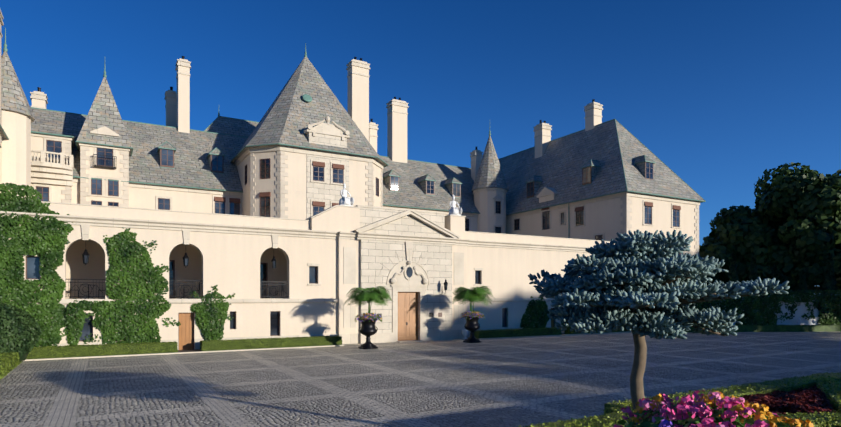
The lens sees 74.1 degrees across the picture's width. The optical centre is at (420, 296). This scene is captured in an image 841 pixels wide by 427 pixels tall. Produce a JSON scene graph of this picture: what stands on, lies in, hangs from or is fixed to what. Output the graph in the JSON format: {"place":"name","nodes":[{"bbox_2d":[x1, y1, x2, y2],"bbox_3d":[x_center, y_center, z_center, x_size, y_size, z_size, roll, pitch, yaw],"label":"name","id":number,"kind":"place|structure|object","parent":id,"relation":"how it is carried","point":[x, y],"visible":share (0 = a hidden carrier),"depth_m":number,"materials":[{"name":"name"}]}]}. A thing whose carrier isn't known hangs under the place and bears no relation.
{"place":"outdoors","nodes":[
{"label":"outdoors","id":0,"kind":"place"},
{"bbox_2d":[0,22,698,343],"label":"chateau stucco walls","id":1,"kind":"structure","parent":0,"point":[227,263],"depth_m":35.72,"materials":[{"name":"beige paint"}]},
{"bbox_2d":[37,56,594,324],"bbox_3d":[-5.751,-10.597,47.832,50.380,24.970,25.210,0,0,-30],"label":"ironwork","id":2,"kind":"object","parent":1,"relation":"attached to","point":[268,284],"visible":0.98,"depth_m":30.55,"materials":[{"name":"black metal"}]},
{"bbox_2d":[0,51,703,214],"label":"chateau slate roofs","id":3,"kind":"structure","parent":1,"relation":"on","point":[289,116],"depth_m":49.60,"materials":[{"name":"grey stone"}]},
{"bbox_2d":[0,28,705,237],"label":"roof trim","id":4,"kind":"structure","parent":3,"relation":"attached to","point":[306,97],"depth_m":48.43,"materials":[{"name":"grey metal"}]},
{"bbox_2d":[26,140,679,349],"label":"chateau window frames","id":5,"kind":"structure","parent":1,"relation":"in","point":[318,211],"depth_m":45.47,"materials":[{"name":"brown wood"}]},
{"bbox_2d":[27,141,678,340],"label":"chateau glazing","id":6,"kind":"structure","parent":5,"relation":"in","point":[33,270],"depth_m":44.35,"materials":[{"name":"black glass"}]},
{"bbox_2d":[179,292,553,349],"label":"chateau oak doors","id":7,"kind":"structure","parent":1,"relation":"in","point":[408,307],"depth_m":36.28,"materials":[{"name":"brown wood"}]},
{"bbox_2d":[306,132,451,332],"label":"stone facade","id":8,"kind":"structure","parent":1,"relation":"attached to","point":[379,260],"depth_m":36.85,"materials":[{"name":"beige stone"}]},
{"bbox_2d":[62,141,698,256],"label":"quoins","id":9,"kind":"object","parent":1,"relation":"attached to","point":[280,174],"visible":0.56,"depth_m":44.10,"materials":[{"name":"beige stone"}]},
{"bbox_2d":[214,161,680,211],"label":"chateau awnings","id":10,"kind":"object","parent":1,"relation":"attached to","point":[322,204],"visible":0.65,"depth_m":46.36,"materials":[{"name":"brown fabric"}]},
{"bbox_2d":[0,332,840,426],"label":"courtyard cobbles","id":11,"kind":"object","parent":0,"point":[514,382],"visible":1,"depth_m":19.41,"materials":[{"name":"grey stone"}]},
{"bbox_2d":[343,286,391,348],"bbox_3d":[-2.913,1.167,31.309,2.880,3.533,2.866,0,0,-30],"label":"potted plant","id":12,"kind":"object","parent":11,"relation":"on","point":[368,320],"visible":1,"depth_m":30.98,"materials":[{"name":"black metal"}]},
{"bbox_2d":[462,330,467,339],"bbox_3d":[3.034,2.606,37.897,0.465,0.656,0.465,0,0,40],"label":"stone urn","id":13,"kind":"object","parent":11,"relation":"on","point":[465,333],"visible":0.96,"depth_m":37.76,"materials":[{"name":"grey stone"}]},
{"bbox_2d":[452,286,492,342],"bbox_3d":[3.248,1.127,35.481,2.923,3.614,2.837,0,0,-30],"label":"potted plant","id":14,"kind":"object","parent":11,"relation":"on","point":[471,317],"visible":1,"depth_m":35.11,"materials":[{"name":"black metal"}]},
{"bbox_2d":[690,294,840,324],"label":"garden wall","id":15,"kind":"structure","parent":11,"relation":"on","point":[801,310],"depth_m":47.56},
{"bbox_2d":[689,289,840,324],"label":"ivy garden wall","id":16,"kind":"structure","parent":15,"relation":"attached to","point":[775,300],"depth_m":47.16,"materials":[{"name":"green plant"}]},
{"bbox_2d":[0,0,840,293],"label":"sky","id":17,"kind":"structure","parent":0,"point":[724,93],"materials":[{"name":"blue"}]},
{"label":"ground","id":18,"kind":"structure","parent":0,"visible":0},
{"bbox_2d":[0,302,39,361],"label":"yew shrub","id":19,"kind":"object","parent":18,"relation":"on","point":[19,331],"visible":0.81,"depth_m":23.76,"materials":[{"name":"green plant"}]},
{"bbox_2d":[0,325,630,379],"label":"grass strip","id":20,"kind":"object","parent":18,"relation":"on","point":[272,343],"depth_m":29.25,"materials":[{"name":"green plant"}]},
{"bbox_2d":[25,331,631,360],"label":"kerbs","id":21,"kind":"structure","parent":18,"relation":"on","point":[268,348],"depth_m":29.51,"materials":[{"name":"stone"}]},
{"bbox_2d":[0,9,699,349],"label":"stone trim","id":22,"kind":"structure","parent":18,"relation":"on","point":[44,172],"depth_m":38.07,"materials":[{"name":"beige stone"}]},
{"bbox_2d":[82,249,88,264],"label":"lantern","id":23,"kind":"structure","parent":22,"relation":"on","point":[85,255],"depth_m":27.80,"materials":[{"name":"black metal"}]},
{"bbox_2d":[70,281,104,298],"bbox_3d":[-17.277,-0.329,28.999,1.644,0.941,0.741,0,0,-30],"label":"bistro set","id":24,"kind":"object","parent":22,"relation":"on","point":[88,292],"visible":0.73,"depth_m":28.79,"materials":[{"name":"black metal"}]},
{"bbox_2d":[169,282,199,298],"bbox_3d":[-13.283,-0.329,31.281,1.644,0.941,0.741,0,0,-30],"label":"bistro set","id":25,"kind":"object","parent":22,"relation":"on","point":[191,290],"visible":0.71,"depth_m":31.35,"materials":[{"name":"black metal"}]},
{"bbox_2d":[183,253,188,267],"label":"lantern","id":26,"kind":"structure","parent":22,"relation":"on","point":[185,259],"depth_m":30.10,"materials":[{"name":"black metal"}]},
{"bbox_2d":[262,283,282,297],"bbox_3d":[-9.141,-0.329,33.647,1.644,0.941,0.741,0,0,-30],"label":"bistro set","id":27,"kind":"object","parent":22,"relation":"on","point":[275,291],"visible":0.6,"depth_m":33.75,"materials":[{"name":"black metal"}]},
{"bbox_2d":[271,256,275,269],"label":"lantern","id":28,"kind":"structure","parent":22,"relation":"on","point":[273,260],"depth_m":32.47,"materials":[{"name":"black metal"}]},
{"bbox_2d":[0,182,603,346],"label":"ivy on walls","id":29,"kind":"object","parent":22,"relation":"attached to","point":[54,307],"visible":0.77,"depth_m":27.42,"materials":[{"name":"green plant"}]},
{"bbox_2d":[339,183,353,205],"bbox_3d":[-4.646,-6.322,34.748,0.970,1.520,0.715,0,0,-38],"label":"statue","id":30,"kind":"object","parent":22,"relation":"on","point":[344,200],"visible":0.92,"depth_m":34.57,"materials":[{"name":"stone"}]},
{"bbox_2d":[442,279,447,294],"bbox_3d":[1.600,-0.597,37.182,0.340,1.110,0.617,0,0,-30],"label":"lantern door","id":31,"kind":"structure","parent":22,"relation":"attached to","point":[445,285],"depth_m":36.97,"materials":[{"name":"black metal"}]},
{"bbox_2d":[446,195,461,215],"bbox_3d":[2.388,-6.322,38.745,0.970,1.520,0.715,0,0,-22],"label":"statue","id":32,"kind":"object","parent":22,"relation":"on","point":[453,210],"visible":1,"depth_m":38.64,"materials":[{"name":"stone"}]},
{"bbox_2d":[178,332,608,351],"bbox_3d":[-1.504,2.908,35.499,42.960,0.060,1.360,0,0,-30],"label":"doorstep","id":33,"kind":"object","parent":18,"relation":"on","point":[195,350],"depth_m":29.58,"materials":[{"name":"grey stone"}]},
{"bbox_2d":[699,242,749,284],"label":"tree","id":34,"kind":"object","parent":18,"relation":"on","point":[719,251],"visible":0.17,"depth_m":56.33,"materials":[{"name":"green plant"}]},
{"bbox_2d":[727,252,738,282],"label":"arborvitae","id":35,"kind":"object","parent":18,"relation":"on","point":[733,272],"visible":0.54,"depth_m":50.76,"materials":[{"name":"green plant"}]},
{"bbox_2d":[748,255,759,280],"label":"arborvitae","id":36,"kind":"object","parent":18,"relation":"on","point":[753,275],"visible":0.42,"depth_m":50.64,"materials":[{"name":"green plant"}]},
{"bbox_2d":[684,325,840,331],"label":"lawn","id":37,"kind":"structure","parent":18,"relation":"on","point":[789,328],"depth_m":45.91,"materials":[{"name":"green plant"}]},
{"bbox_2d":[702,162,840,264],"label":"tree","id":38,"kind":"object","parent":18,"relation":"on","point":[788,195],"visible":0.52,"depth_m":57.41,"materials":[{"name":"green plant"}]},
{"bbox_2d":[771,265,779,284],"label":"arborvitae","id":39,"kind":"object","parent":18,"relation":"on","point":[774,270],"visible":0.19,"depth_m":50.41,"materials":[{"name":"green plant"}]},
{"bbox_2d":[738,218,840,293],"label":"tree","id":40,"kind":"object","parent":18,"relation":"on","point":[809,249],"visible":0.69,"depth_m":53.62,"materials":[{"name":"green plant"}]},
{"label":"garden terrace ground","id":41,"kind":"structure","parent":0,"visible":0},
{"bbox_2d":[528,230,789,408],"bbox_3d":[3.767,0.699,9.852,3.764,3.719,3.887,0,0,-12],"label":"tree","id":42,"kind":"object","parent":41,"relation":"on","point":[640,285],"visible":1,"depth_m":8.93,"materials":[{"name":"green plant"}]},
{"bbox_2d":[519,372,840,426],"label":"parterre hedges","id":43,"kind":"object","parent":41,"relation":"on","point":[737,394],"depth_m":10.88,"materials":[{"name":"green plant"}]},
{"bbox_2d":[611,390,813,426],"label":"flower bed","id":44,"kind":"object","parent":41,"relation":"on","point":[708,410],"visible":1,"depth_m":4.66,"materials":[{"name":"plant"}]},
{"bbox_2d":[743,384,836,414],"bbox_3d":[3.455,2.188,8.463,14.376,0.500,2.041,0,0,-30],"label":"parterre barberry","id":45,"kind":"object","parent":41,"relation":"on","point":[812,399],"visible":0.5,"depth_m":10.83,"materials":[{"name":"red plant"}]}
]}

